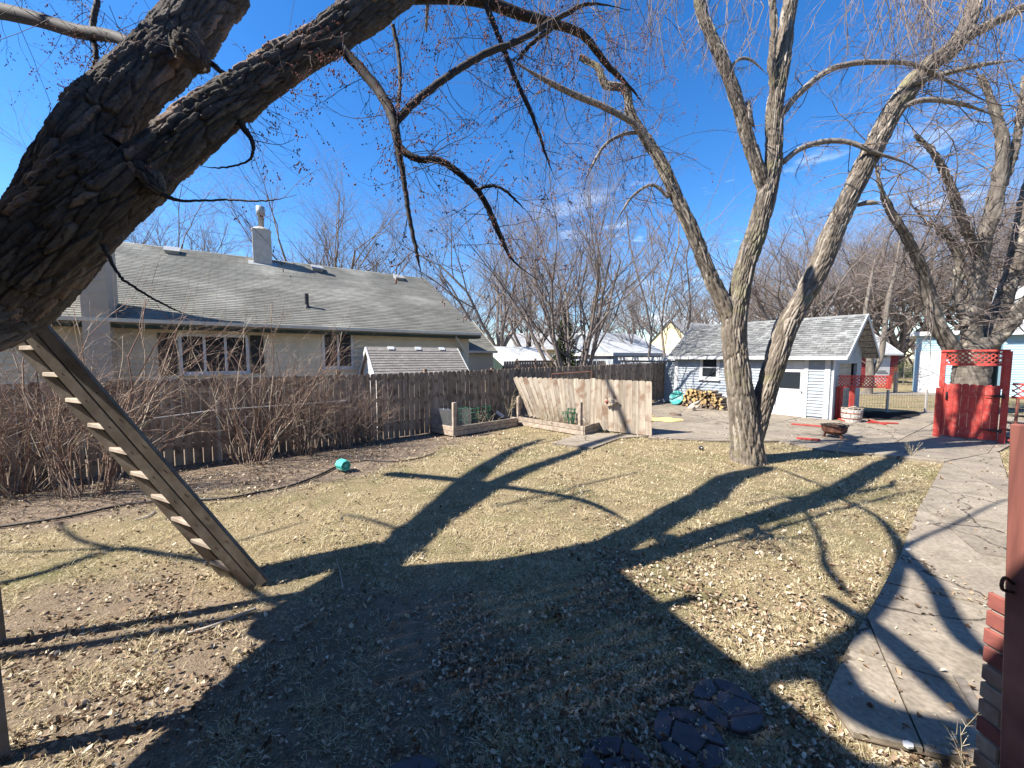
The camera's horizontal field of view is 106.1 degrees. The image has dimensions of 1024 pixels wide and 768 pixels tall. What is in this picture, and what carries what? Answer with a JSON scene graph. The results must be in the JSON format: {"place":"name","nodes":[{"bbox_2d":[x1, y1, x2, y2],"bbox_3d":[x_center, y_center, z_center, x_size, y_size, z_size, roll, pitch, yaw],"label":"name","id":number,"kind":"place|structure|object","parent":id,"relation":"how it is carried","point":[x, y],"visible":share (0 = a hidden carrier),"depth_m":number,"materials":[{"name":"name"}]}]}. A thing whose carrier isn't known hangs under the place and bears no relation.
{"place":"outdoors","nodes":[
{"label":"outdoors","id":0,"kind":"place"},
{"bbox_2d":[469,321,497,397],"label":"neighbor garage","id":1,"kind":"structure","parent":0,"point":[483,349],"depth_m":21.16,"materials":[{"name":"beige"}]},
{"bbox_2d":[0,358,1023,767],"bbox_3d":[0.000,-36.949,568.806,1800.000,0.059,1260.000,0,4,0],"label":"ground","id":2,"kind":"structure","parent":0,"point":[402,640],"depth_m":3.75,"materials":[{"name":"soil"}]},
{"bbox_2d":[0,586,10,760],"bbox_3d":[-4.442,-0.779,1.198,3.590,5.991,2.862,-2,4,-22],"label":"wooden post","id":3,"kind":"object","parent":2,"relation":"on","point":[4,743],"depth_m":2.14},
{"bbox_2d":[0,354,56,457],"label":"leafless shrub","id":4,"kind":"object","parent":2,"relation":"on","point":[15,408],"visible":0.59,"depth_m":5.90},
{"bbox_2d":[0,316,191,498],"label":"leafless shrub","id":5,"kind":"object","parent":2,"relation":"on","point":[4,490],"visible":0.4,"depth_m":6.24,"materials":[{"name":"plant"}]},
{"bbox_2d":[0,81,251,253],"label":"bare tree","id":6,"kind":"object","parent":2,"relation":"on","point":[179,232],"visible":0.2,"depth_m":38.30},
{"bbox_2d":[15,325,268,587],"bbox_3d":[-4.001,-0.083,3.467,3.248,4.267,0.342,-1,4,-11],"label":"wooden ladder","id":7,"kind":"object","parent":2,"relation":"on","point":[47,353],"visible":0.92,"depth_m":3.54,"materials":[{"name":"wood"}]},
{"bbox_2d":[0,245,325,500],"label":"leafless shrub","id":8,"kind":"object","parent":2,"relation":"on","point":[110,469],"visible":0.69,"depth_m":6.20,"materials":[{"name":"plant"}]},
{"bbox_2d":[0,466,335,527],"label":"edging hose","id":9,"kind":"object","parent":2,"relation":"on","point":[105,508],"visible":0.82,"depth_m":5.79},
{"bbox_2d":[128,187,274,259],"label":"bare tree","id":10,"kind":"object","parent":2,"relation":"on","point":[202,248],"visible":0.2,"depth_m":41.36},
{"bbox_2d":[186,607,255,634],"bbox_3d":[-2.439,1.999,3.246,0.475,0.031,0.046,-3,5,-39],"label":"fallen stick","id":11,"kind":"object","parent":2,"relation":"on","point":[222,621],"visible":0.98,"depth_m":3.23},
{"bbox_2d":[82,260,385,465],"bbox_3d":[-5.630,-0.433,8.188,4.766,4.197,5.203,1,4,21],"label":"leafless shrub","id":12,"kind":"object","parent":2,"relation":"on","point":[251,446],"visible":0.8,"depth_m":7.99,"materials":[{"name":"plant"}]},
{"bbox_2d":[0,205,481,453],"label":"neighbor house","id":13,"kind":"structure","parent":2,"relation":"on","point":[407,311],"depth_m":11.98,"materials":[{"name":"beige"}]},
{"bbox_2d":[178,333,250,375],"bbox_3d":[-8.220,-0.810,10.670,1.619,1.127,0.117,-3,5,-34],"label":"window","id":14,"kind":"structure","parent":13,"relation":"in","point":[228,344],"depth_m":10.68,"materials":[{"name":"glass"}]},
{"bbox_2d":[322,334,355,369],"bbox_3d":[-5.608,-1.077,12.426,1.007,1.230,0.117,-3,5,-34],"label":"window","id":15,"kind":"structure","parent":13,"relation":"in","point":[347,338],"depth_m":12.46,"materials":[{"name":"glass"}]},
{"bbox_2d":[153,400,347,461],"bbox_3d":[-5.538,0.962,8.592,3.602,1.300,0.067,-3,5,-38],"label":"fence railing","id":16,"kind":"object","parent":2,"relation":"on","point":[219,441],"visible":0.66,"depth_m":8.10,"materials":[{"name":"wood"}]},
{"bbox_2d":[217,320,390,455],"bbox_3d":[-4.170,0.126,8.182,3.834,3.074,3.507,3,5,41],"label":"leafless shrub","id":17,"kind":"object","parent":2,"relation":"on","point":[304,447],"visible":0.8,"depth_m":8.55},
{"bbox_2d":[194,112,441,273],"bbox_3d":[-15.682,-10.488,31.331,16.877,21.059,19.704,-4,5,-44],"label":"bare tree","id":18,"kind":"object","parent":2,"relation":"on","point":[353,261],"visible":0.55,"depth_m":29.46,"materials":[{"name":"plant"}]},
{"bbox_2d":[0,362,664,487],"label":"wooden fence","id":19,"kind":"object","parent":2,"relation":"on","point":[492,386],"visible":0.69,"depth_m":9.38,"materials":[{"name":"brown wood"}]},
{"bbox_2d":[335,458,350,470],"bbox_3d":[-3.310,1.581,7.537,0.266,0.220,0.220,3,5,39],"label":"teal jug","id":20,"kind":"object","parent":2,"relation":"on","point":[342,464],"visible":1,"depth_m":7.46,"materials":[{"name":"plastic"}]},
{"bbox_2d":[275,344,411,451],"bbox_3d":[-3.829,0.254,8.982,3.157,2.709,3.611,-2,4,-24],"label":"leafless shrub","id":21,"kind":"object","parent":2,"relation":"on","point":[335,434],"visible":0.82,"depth_m":9.32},
{"bbox_2d":[270,133,443,275],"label":"bare tree","id":22,"kind":"object","parent":2,"relation":"on","point":[326,243],"visible":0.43,"depth_m":32.40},
{"bbox_2d":[312,363,405,443],"bbox_3d":[-3.668,0.496,9.896,2.383,2.098,2.602,-1,4,-17],"label":"leafless shrub","id":23,"kind":"object","parent":2,"relation":"on","point":[365,436],"visible":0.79,"depth_m":9.80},
{"bbox_2d":[0,0,759,351],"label":"leaning maple","id":24,"kind":"object","parent":2,"relation":"on","point":[112,158],"visible":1,"depth_m":2.96,"materials":[{"name":"brown plant"}]},
{"bbox_2d":[319,197,462,307],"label":"bare tree","id":25,"kind":"object","parent":2,"relation":"on","point":[416,267],"visible":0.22,"depth_m":45.38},
{"bbox_2d":[350,452,434,462],"bbox_3d":[-2.521,1.637,8.371,1.830,0.031,0.390,-2,4,-26],"label":"soaker hose","id":26,"kind":"object","parent":2,"relation":"on","point":[393,461],"visible":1,"depth_m":8.26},
{"bbox_2d":[359,346,468,430],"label":"garden shed","id":27,"kind":"structure","parent":2,"relation":"on","point":[387,359],"depth_m":12.33,"materials":[{"name":"white paint"}]},
{"bbox_2d":[382,247,499,324],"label":"bare tree","id":28,"kind":"object","parent":2,"relation":"on","point":[471,310],"visible":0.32,"depth_m":47.91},
{"bbox_2d":[452,402,456,435],"bbox_3d":[-1.619,0.989,10.772,0.100,0.947,0.100,-3,5,-35],"label":"bed post","id":29,"kind":"object","parent":2,"relation":"on","point":[454,423],"visible":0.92,"depth_m":10.72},
{"bbox_2d":[410,247,510,341],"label":"bare tree","id":30,"kind":"object","parent":2,"relation":"on","point":[477,323],"visible":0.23,"depth_m":59.03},
{"bbox_2d":[431,415,516,435],"bbox_3d":[-1.103,1.246,11.883,2.573,0.268,1.026,-4,5,-43],"label":"raised bed","id":31,"kind":"object","parent":2,"relation":"on","point":[501,423],"visible":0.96,"depth_m":11.37,"materials":[{"name":"wood"}]},
{"bbox_2d":[439,409,448,423],"bbox_3d":[-2.060,0.978,11.639,0.336,0.450,0.336,0,4,0],"label":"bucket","id":32,"kind":"object","parent":31,"relation":"on","point":[445,417],"visible":0.62,"depth_m":11.52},
{"bbox_2d":[432,407,470,425],"bbox_3d":[-1.819,0.931,10.999,1.222,0.473,0.496,1,4,11],"label":"chicken wire","id":33,"kind":"object","parent":31,"relation":"on","point":[449,416],"visible":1,"depth_m":11.02,"materials":[{"name":"metal"}]},
{"bbox_2d":[432,270,540,345],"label":"bare tree","id":34,"kind":"object","parent":2,"relation":"on","point":[493,337],"visible":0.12,"depth_m":64.55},
{"bbox_2d":[352,113,621,346],"bbox_3d":[-2.013,-8.914,29.572,16.987,18.154,14.549,0,4,-2],"label":"bare tree","id":35,"kind":"object","parent":2,"relation":"on","point":[500,341],"visible":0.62,"depth_m":28.25,"materials":[{"name":"plant"}]},
{"bbox_2d":[0,393,1022,767],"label":"fallen leaves","id":36,"kind":"object","parent":2,"relation":"on","point":[618,729],"visible":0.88,"depth_m":2.79,"materials":[{"name":"brown plant"}]},
{"bbox_2d":[516,396,520,423],"bbox_3d":[0.214,0.870,12.697,0.100,0.920,0.100,-3,5,-35],"label":"bed post","id":37,"kind":"object","parent":2,"relation":"on","point":[518,403],"visible":0.8,"depth_m":12.66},
{"bbox_2d":[493,346,549,369],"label":"white roof shed","id":38,"kind":"structure","parent":2,"relation":"on","point":[502,355],"depth_m":27.40,"materials":[{"name":"paint"}]},
{"bbox_2d":[468,251,582,332],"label":"bare tree","id":39,"kind":"object","parent":2,"relation":"on","point":[521,330],"visible":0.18,"depth_m":58.35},
{"bbox_2d":[515,359,553,368],"bbox_3d":[1.104,-0.132,18.284,2.449,2.150,0.126,-3,5,-38],"label":"trellis frame","id":40,"kind":"object","parent":2,"relation":"on","point":[535,361],"visible":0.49,"depth_m":18.18,"materials":[{"name":"brown wood"}]},
{"bbox_2d":[447,195,629,346],"bbox_3d":[1.709,-8.498,34.189,14.736,16.761,19.263,-2,4,-25],"label":"bare tree","id":41,"kind":"object","parent":2,"relation":"on","point":[528,343],"visible":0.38,"depth_m":32.66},
{"bbox_2d":[513,333,578,357],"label":"tan far house","id":42,"kind":"structure","parent":2,"relation":"on","point":[548,347],"depth_m":44.99,"materials":[{"name":"white paint"}]},
{"bbox_2d":[504,361,604,370],"bbox_3d":[2.768,-0.370,22.784,7.346,2.008,0.089,-2,4,-29],"label":"pale far fence","id":43,"kind":"object","parent":2,"relation":"on","point":[509,364],"visible":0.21,"depth_m":21.68,"materials":[{"name":"grey wood"}]},
{"bbox_2d":[519,415,599,434],"bbox_3d":[1.490,1.229,12.132,2.665,0.268,1.191,4,6,44],"label":"raised bed","id":44,"kind":"object","parent":2,"relation":"on","point":[531,421],"visible":0.56,"depth_m":11.46,"materials":[{"name":"wood"}]},
{"bbox_2d":[527,396,570,425],"bbox_3d":[1.198,0.770,11.929,1.248,0.829,1.422,-2,4,-22],"label":"dead vine","id":45,"kind":"object","parent":44,"relation":"on","point":[540,410],"visible":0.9,"depth_m":11.88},
{"bbox_2d":[548,309,578,369],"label":"cedar tree","id":46,"kind":"object","parent":2,"relation":"on","point":[572,352],"visible":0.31,"depth_m":21.75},
{"bbox_2d":[522,276,615,332],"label":"bare tree","id":47,"kind":"object","parent":2,"relation":"on","point":[559,317],"visible":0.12,"depth_m":66.19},
{"bbox_2d":[397,42,742,366],"bbox_3d":[3.336,-6.441,21.046,14.413,14.489,18.072,1,4,12],"label":"multi stemmed tree","id":48,"kind":"object","parent":2,"relation":"on","point":[595,326],"visible":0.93,"depth_m":17.78,"materials":[{"name":"plant"}]},
{"bbox_2d":[578,402,582,430],"bbox_3d":[1.961,0.979,11.052,0.100,0.929,0.100,-3,5,-35],"label":"bed post","id":49,"kind":"object","parent":2,"relation":"on","point":[580,413],"visible":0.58,"depth_m":11.01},
{"bbox_2d":[514,376,651,434],"bbox_3d":[1.992,0.589,11.811,4.417,1.566,0.058,2,5,29],"label":"picket screen","id":50,"kind":"object","parent":2,"relation":"on","point":[630,411],"visible":0.9,"depth_m":11.49,"materials":[{"name":"brown wood"}]},
{"bbox_2d":[604,390,617,405],"bbox_3d":[2.875,0.396,11.168,0.393,0.510,0.096,2,5,29],"label":"wall ornament","id":51,"kind":"object","parent":50,"relation":"hanging from","point":[611,402],"depth_m":11.18,"materials":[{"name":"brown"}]},
{"bbox_2d":[552,433,648,449],"bbox_3d":[2.283,1.497,10.434,2.770,0.080,1.451,-3,5,-37],"label":"concrete pad","id":52,"kind":"object","parent":2,"relation":"on","point":[592,441],"depth_m":10.21,"materials":[{"name":"concrete"}]},
{"bbox_2d":[554,273,649,332],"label":"bare tree","id":53,"kind":"object","parent":2,"relation":"on","point":[595,313],"visible":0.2,"depth_m":59.25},
{"bbox_2d":[554,232,655,343],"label":"slim tree","id":54,"kind":"object","parent":2,"relation":"on","point":[626,326],"visible":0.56,"depth_m":29.35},
{"bbox_2d":[552,331,667,358],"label":"white roof garage","id":55,"kind":"structure","parent":2,"relation":"on","point":[610,343],"depth_m":28.94,"materials":[{"name":"grey paint"}]},
{"bbox_2d":[535,92,693,356],"bbox_3d":[6.164,-7.875,22.074,10.713,17.088,7.829,0,4,1],"label":"slim tree","id":56,"kind":"object","parent":2,"relation":"on","point":[644,300],"visible":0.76,"depth_m":23.21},
{"bbox_2d":[573,353,662,377],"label":"white flat shed","id":57,"kind":"structure","parent":2,"relation":"on","point":[609,358],"depth_m":24.59,"materials":[{"name":"grey paint"}]},
{"bbox_2d":[582,275,666,333],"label":"bare tree","id":58,"kind":"object","parent":2,"relation":"on","point":[625,312],"visible":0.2,"depth_m":60.30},
{"bbox_2d":[618,357,674,401],"bbox_3d":[8.233,-0.333,20.777,3.240,2.210,3.640,-3,5,-36],"label":"lean to","id":59,"kind":"object","parent":2,"relation":"on","point":[669,378],"visible":0.1,"depth_m":19.06,"materials":[{"name":"grey paint"}]},
{"bbox_2d":[598,248,710,338],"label":"bare tree","id":60,"kind":"object","parent":2,"relation":"on","point":[644,316],"visible":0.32,"depth_m":51.58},
{"bbox_2d":[614,263,725,337],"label":"bare tree","id":61,"kind":"object","parent":2,"relation":"on","point":[655,329],"visible":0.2,"depth_m":65.67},
{"bbox_2d":[652,321,710,353],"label":"yellow gable house","id":62,"kind":"structure","parent":2,"relation":"on","point":[673,339],"depth_m":41.96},
{"bbox_2d":[608,128,757,337],"bbox_3d":[10.436,-7.099,22.108,7.117,15.534,9.739,4,5,44],"label":"slim tree","id":63,"kind":"object","parent":2,"relation":"on","point":[689,321],"visible":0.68,"depth_m":23.97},
{"bbox_2d":[623,150,773,356],"bbox_3d":[12.116,-9.448,27.980,12.174,19.418,8.897,-2,4,-22],"label":"slim tree","id":64,"kind":"object","parent":2,"relation":"on","point":[662,316],"visible":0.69,"depth_m":25.90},
{"bbox_2d":[656,247,768,323],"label":"bare tree","id":65,"kind":"object","parent":2,"relation":"on","point":[715,313],"visible":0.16,"depth_m":60.58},
{"bbox_2d":[656,245,793,323],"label":"bare tree","id":66,"kind":"object","parent":2,"relation":"on","point":[704,316],"visible":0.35,"depth_m":48.87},
{"bbox_2d":[473,0,1023,465],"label":"forked yard tree","id":67,"kind":"object","parent":2,"relation":"on","point":[749,406],"visible":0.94,"depth_m":7.73,"materials":[{"name":"brown plant"}]},
{"bbox_2d":[682,223,845,321],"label":"bare tree","id":68,"kind":"object","parent":2,"relation":"on","point":[754,304],"visible":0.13,"depth_m":53.28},
{"bbox_2d":[667,314,880,419],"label":"garage","id":69,"kind":"structure","parent":2,"relation":"on","point":[826,352],"depth_m":14.52,"materials":[{"name":"grey paint"}]},
{"bbox_2d":[698,359,719,380],"bbox_3d":[8.568,-0.708,16.718,0.117,1.114,0.940,-3,5,-36],"label":"window","id":70,"kind":"structure","parent":69,"relation":"in","point":[709,370],"depth_m":16.73,"materials":[{"name":"white paint"}]},
{"bbox_2d":[775,361,804,416],"bbox_3d":[10.332,0.180,14.346,0.120,2.050,0.876,-3,5,-36],"label":"door","id":71,"kind":"structure","parent":69,"relation":"in","point":[789,400],"depth_m":14.29,"materials":[{"name":"white paint"}]},
{"bbox_2d":[838,363,851,406],"bbox_3d":[12.376,0.185,14.492,2.200,2.015,0.040,-3,5,-36],"label":"overhead door","id":72,"kind":"structure","parent":69,"relation":"in","point":[844,369],"depth_m":14.76,"materials":[{"name":"beige"}]},
{"bbox_2d":[728,213,904,316],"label":"bare tree","id":73,"kind":"object","parent":2,"relation":"on","point":[830,269],"visible":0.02,"depth_m":55.31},
{"bbox_2d":[721,210,914,320],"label":"bare tree","id":74,"kind":"object","parent":2,"relation":"on","point":[766,299],"visible":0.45,"depth_m":43.50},
{"bbox_2d":[754,214,944,320],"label":"bare tree","id":75,"kind":"object","parent":2,"relation":"on","point":[805,265],"visible":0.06,"depth_m":68.27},
{"bbox_2d":[689,138,1012,322],"bbox_3d":[30.124,-11.570,41.774,24.461,21.785,20.951,1,4,9],"label":"bare tree","id":76,"kind":"object","parent":2,"relation":"on","point":[812,307],"visible":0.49,"depth_m":39.16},
{"bbox_2d":[760,169,987,332],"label":"bare tree","id":77,"kind":"object","parent":2,"relation":"on","point":[894,326],"visible":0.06,"depth_m":50.13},
{"bbox_2d":[751,183,997,329],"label":"bare tree","id":78,"kind":"object","parent":2,"relation":"on","point":[878,298],"visible":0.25,"depth_m":40.88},
{"bbox_2d":[861,334,903,382],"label":"red shed","id":79,"kind":"structure","parent":2,"relation":"on","point":[890,361],"depth_m":32.95,"materials":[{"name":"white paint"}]},
{"bbox_2d":[874,356,890,382],"bbox_3d":[31.581,-1.168,32.968,1.500,2.500,0.030,0,4,0],"label":"door","id":80,"kind":"structure","parent":79,"relation":"in","point":[885,366],"depth_m":32.94,"materials":[{"name":"white paint"}]},
{"bbox_2d":[845,235,926,393],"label":"alley tree","id":81,"kind":"object","parent":2,"relation":"on","point":[872,367],"visible":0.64,"depth_m":23.25,"materials":[{"name":"brown plant"}]},
{"bbox_2d":[756,152,1023,319],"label":"bare tree","id":82,"kind":"object","parent":2,"relation":"on","point":[836,305],"visible":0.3,"depth_m":41.89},
{"bbox_2d":[759,115,1023,374],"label":"bare tree","id":83,"kind":"object","parent":2,"relation":"on","point":[909,345],"visible":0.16,"depth_m":46.42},
{"bbox_2d":[881,360,913,384],"bbox_3d":[31.411,-0.951,30.996,2.897,2.068,2.887,2,5,30],"label":"green shrub","id":84,"kind":"object","parent":2,"relation":"on","point":[905,366],"visible":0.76,"depth_m":30.98,"materials":[{"name":"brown plant"}]},
{"bbox_2d":[802,212,1014,358],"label":"bare tree","id":85,"kind":"object","parent":2,"relation":"on","point":[905,341],"visible":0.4,"depth_m":41.08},
{"bbox_2d":[800,55,1023,400],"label":"tree","id":86,"kind":"object","parent":2,"relation":"on","point":[999,323],"visible":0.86,"depth_m":14.66,"materials":[{"name":"brown plant"}]},
{"bbox_2d":[825,452,1008,767],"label":"walkway","id":87,"kind":"structure","parent":2,"relation":"on","point":[953,542],"depth_m":3.10,"materials":[{"name":"concrete"}]},
{"bbox_2d":[902,740,913,748],"bbox_3d":[2.215,2.016,2.152,0.058,0.012,0.038,0,4,0],"label":"pale shard","id":88,"kind":"object","parent":87,"relation":"on","point":[907,744],"visible":1,"depth_m":2.15,"materials":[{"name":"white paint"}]},
{"bbox_2d":[953,675,978,711],"bbox_3d":[2.926,1.985,2.468,0.055,0.012,0.310,3,5,33],"label":"wood scrap","id":89,"kind":"object","parent":87,"relation":"on","point":[968,694],"visible":0.79,"depth_m":2.47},
{"bbox_2d":[829,162,1022,371],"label":"bare tree","id":90,"kind":"object","parent":2,"relation":"on","point":[908,351],"visible":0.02,"depth_m":59.03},
{"bbox_2d":[835,132,1023,330],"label":"bare tree","id":91,"kind":"object","parent":2,"relation":"on","point":[952,323],"visible":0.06,"depth_m":50.50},
{"bbox_2d":[839,50,1023,306],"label":"bare tree","id":92,"kind":"object","parent":2,"relation":"on","point":[991,284],"visible":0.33,"depth_m":37.21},
{"bbox_2d":[910,331,959,392],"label":"blue garage","id":93,"kind":"structure","parent":2,"relation":"on","point":[927,378],"depth_m":24.07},
{"bbox_2d":[919,353,940,392],"bbox_3d":[26.128,-0.700,23.987,0.030,2.500,0.950,-4,6,-44],"label":"door","id":94,"kind":"structure","parent":93,"relation":"in","point":[929,378],"depth_m":24.03,"materials":[{"name":"white paint"}]},
{"bbox_2d":[852,170,1023,347],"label":"bare tree","id":95,"kind":"object","parent":2,"relation":"on","point":[947,305],"visible":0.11,"depth_m":41.92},
{"bbox_2d":[936,712,978,767],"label":"seedling weed","id":96,"kind":"object","parent":2,"relation":"on","point":[962,761],"visible":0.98,"depth_m":1.97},
{"bbox_2d":[972,591,1004,767],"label":"brick pier","id":97,"kind":"structure","parent":2,"relation":"on","point":[988,739],"depth_m":1.58,"materials":[{"name":"brick"}]},
{"bbox_2d":[991,286,1023,396],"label":"blue house","id":98,"kind":"structure","parent":2,"relation":"on","point":[1014,342],"depth_m":21.51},
{"bbox_2d":[999,423,1023,767],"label":"porch post","id":99,"kind":"object","parent":2,"relation":"on","point":[1012,736],"visible":1,"depth_m":1.37,"materials":[{"name":"wood"}]},
{"bbox_2d":[1008,383,1023,440],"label":"lattice rail","id":100,"kind":"object","parent":2,"relation":"on","point":[1016,407],"visible":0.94,"depth_m":9.57,"materials":[{"name":"red paint"}]},
{"bbox_2d":[0,0,1023,357],"label":"sky","id":101,"kind":"structure","parent":0,"point":[272,19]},
{"bbox_2d":[389,678,766,767],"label":"paver path","id":102,"kind":"structure","parent":0,"point":[741,726],"depth_m":2.26,"materials":[{"name":"stone"}]},
{"bbox_2d":[652,417,682,421],"bbox_3d":[5.347,1.236,13.476,1.263,0.008,1.123,-3,5,-40],"label":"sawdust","id":103,"kind":"object","parent":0,"point":[667,419],"visible":0.85,"depth_m":13.43},
{"bbox_2d":[648,401,1023,463],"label":"patio","id":104,"kind":"structure","parent":0,"point":[887,439],"depth_m":10.74,"materials":[{"name":"concrete"}]},
{"bbox_2d":[669,391,682,404],"bbox_3d":[7.564,0.625,17.700,0.286,0.637,0.668,-3,5,-35],"label":"plastic tub","id":105,"kind":"object","parent":104,"relation":"on","point":[675,397],"visible":0.98,"depth_m":17.73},
{"bbox_2d":[820,423,849,438],"bbox_3d":[8.766,1.279,10.474,0.640,0.380,0.639,0,4,0],"label":"fire pit","id":106,"kind":"object","parent":104,"relation":"on","point":[837,429],"visible":0.99,"depth_m":10.33,"materials":[{"name":"metal"}]},
{"bbox_2d":[841,408,862,422],"bbox_3d":[11.548,1.063,13.092,0.584,0.420,0.584,0,4,0],"label":"barrel planter","id":107,"kind":"object","parent":104,"relation":"on","point":[852,415],"visible":0.96,"depth_m":12.89,"materials":[{"name":"white paint"}]},
{"bbox_2d":[834,375,891,418],"bbox_3d":[12.255,0.485,13.447,1.699,1.585,0.062,0,4,7],"label":"red lattice arm","id":108,"kind":"object","parent":104,"relation":"on","point":[839,395],"visible":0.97,"depth_m":13.44},
{"bbox_2d":[863,410,920,419],"bbox_3d":[14.238,1.120,14.458,3.822,0.099,1.594,-4,6,-45],"label":"black tarp","id":109,"kind":"object","parent":104,"relation":"on","point":[880,415],"visible":0.97,"depth_m":14.09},
{"bbox_2d":[854,389,934,412],"bbox_3d":[15.149,0.697,14.983,4.542,0.950,0.059,-1,4,-8],"label":"wire fence","id":110,"kind":"object","parent":104,"relation":"on","point":[888,392],"visible":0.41,"depth_m":14.94,"materials":[{"name":"metal"}]},
{"bbox_2d":[932,349,1012,443],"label":"red gate","id":111,"kind":"structure","parent":104,"relation":"on","point":[980,396],"depth_m":10.10,"materials":[{"name":"paint"}]},
{"bbox_2d":[1006,407,1023,438],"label":"wooden steps","id":112,"kind":"structure","parent":104,"relation":"on","point":[1010,415],"depth_m":10.31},
{"bbox_2d":[860,391,935,395],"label":"alley","id":113,"kind":"structure","parent":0,"point":[897,393],"depth_m":23.62,"materials":[{"name":"concrete"}]},
{"bbox_2d":[893,372,898,392],"bbox_3d":[23.979,-0.103,24.050,0.140,1.300,0.140,0,4,0],"label":"wooden post","id":114,"kind":"object","parent":113,"relation":"on","point":[895,384],"visible":0.93,"depth_m":24.00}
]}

